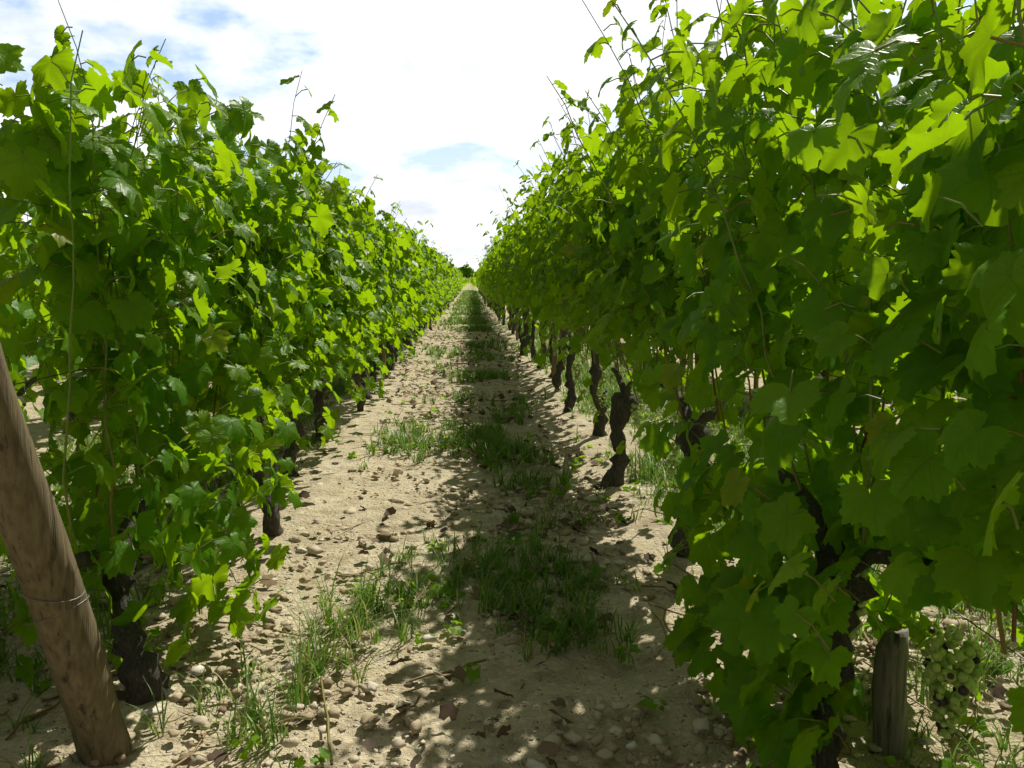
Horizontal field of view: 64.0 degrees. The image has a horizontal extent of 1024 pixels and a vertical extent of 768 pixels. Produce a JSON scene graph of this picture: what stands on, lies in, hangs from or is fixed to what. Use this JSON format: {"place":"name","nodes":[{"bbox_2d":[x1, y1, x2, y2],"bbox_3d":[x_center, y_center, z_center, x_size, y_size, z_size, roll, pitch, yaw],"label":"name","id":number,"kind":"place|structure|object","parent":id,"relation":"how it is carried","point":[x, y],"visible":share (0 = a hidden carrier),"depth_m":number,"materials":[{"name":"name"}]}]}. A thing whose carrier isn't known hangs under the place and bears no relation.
{"place":"outdoors","nodes":[
{"label":"outdoors","id":0,"kind":"place"},
{"bbox_2d":[0,0,1016,278],"label":"sky","id":1,"kind":"structure","parent":0,"point":[440,100],"materials":[{"name":"white"}]},
{"bbox_2d":[0,283,1023,767],"bbox_3d":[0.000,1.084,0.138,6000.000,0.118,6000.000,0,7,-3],"label":"ground","id":2,"kind":"structure","parent":0,"point":[570,673],"depth_m":2.55,"materials":[{"name":"soil"}]},
{"bbox_2d":[0,343,132,766],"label":"leaning post","id":3,"kind":"object","parent":2,"relation":"on","point":[34,536],"visible":0.97,"depth_m":1.64,"materials":[{"name":"beige wood"}]},
{"bbox_2d":[17,584,84,602],"bbox_3d":[-0.944,0.421,1.680,0.120,0.032,0.120,0,7,-3],"label":"wire","id":4,"kind":"object","parent":3,"relation":"attached to","point":[48,601],"visible":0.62,"depth_m":1.64,"materials":[{"name":"silver metal"}]},
{"bbox_2d":[25,594,89,624],"bbox_3d":[-0.945,0.468,1.706,0.120,0.042,0.120,0,7,-3],"label":"wire","id":5,"kind":"object","parent":3,"relation":"attached to","point":[56,615],"visible":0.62,"depth_m":1.67,"materials":[{"name":"silver metal"}]},
{"bbox_2d":[163,298,758,392],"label":"trellis stakes","id":6,"kind":"object","parent":2,"relation":"on","point":[555,363],"visible":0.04,"depth_m":8.17,"materials":[{"name":"brown wood"}]},
{"bbox_2d":[0,193,1023,658],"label":"trellis wires","id":7,"kind":"object","parent":6,"relation":"attached to","point":[608,375],"depth_m":1.78,"materials":[{"name":"silver metal"}]},
{"bbox_2d":[456,262,475,278],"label":"trees","id":8,"kind":"object","parent":2,"relation":"on","point":[467,270],"depth_m":295.61,"materials":[{"name":"green plant"}]},
{"bbox_2d":[461,276,476,287],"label":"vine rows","id":9,"kind":"object","parent":2,"relation":"on","point":[472,281],"visible":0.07,"depth_m":103.94,"materials":[{"name":"green plant"}]},
{"bbox_2d":[0,193,971,421],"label":"vine leaves","id":10,"kind":"object","parent":2,"relation":"on","point":[503,280],"visible":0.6,"depth_m":8.80,"materials":[{"name":"green plant"}]},
{"bbox_2d":[16,288,968,767],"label":"grapevine trunks","id":11,"kind":"object","parent":2,"relation":"on","point":[138,668],"visible":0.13,"depth_m":2.26,"materials":[{"name":"brown plant"}]},
{"bbox_2d":[448,254,492,299],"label":"vine leaves","id":12,"kind":"object","parent":11,"relation":"on","point":[457,281],"visible":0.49,"depth_m":41.74,"materials":[{"name":"green plant"}]},
{"bbox_2d":[262,333,982,738],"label":"grape bunches","id":13,"kind":"object","parent":11,"relation":"on","point":[960,675],"visible":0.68,"depth_m":1.62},
{"bbox_2d":[5,322,992,767],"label":"dry twigs","id":14,"kind":"object","parent":2,"relation":"on","point":[465,664],"visible":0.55,"depth_m":2.50,"materials":[{"name":"wood"}]},
{"bbox_2d":[0,313,1006,767],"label":"leaf litter","id":15,"kind":"object","parent":2,"relation":"on","point":[452,711],"visible":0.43,"depth_m":2.96,"materials":[{"name":"brown plant"}]},
{"bbox_2d":[0,0,1023,767],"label":"vine leaves","id":16,"kind":"object","parent":2,"relation":"on","point":[948,522],"visible":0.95,"depth_m":1.78,"materials":[{"name":"green plant"}]},
{"bbox_2d":[0,0,1023,755],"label":"vine shoots","id":17,"kind":"object","parent":2,"relation":"on","point":[714,382],"visible":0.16,"depth_m":2.03,"materials":[{"name":"plant"}]},
{"bbox_2d":[89,8,999,494],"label":"vine leaves","id":18,"kind":"object","parent":17,"relation":"attached to","point":[343,288],"visible":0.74,"depth_m":3.68,"materials":[{"name":"green plant"}]},
{"bbox_2d":[0,318,1023,767],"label":"pebbles","id":19,"kind":"object","parent":2,"relation":"on","point":[570,736],"visible":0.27,"depth_m":2.37,"materials":[{"name":"stone"}]},
{"bbox_2d":[0,308,1023,767],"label":"weed leaves","id":20,"kind":"object","parent":2,"relation":"on","point":[472,676],"visible":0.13,"depth_m":2.75,"materials":[{"name":"green plant"}]},
{"bbox_2d":[871,626,908,759],"bbox_3d":[0.883,0.737,1.912,0.092,0.362,0.085,0,7,-3],"label":"short post","id":21,"kind":"object","parent":2,"relation":"on","point":[890,735],"visible":0.93,"depth_m":1.88,"materials":[{"name":"grey wood"}]},
{"bbox_2d":[0,289,1023,767],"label":"grass","id":22,"kind":"structure","parent":0,"point":[492,439],"depth_m":2.87,"materials":[{"name":"green plant"}]}
]}

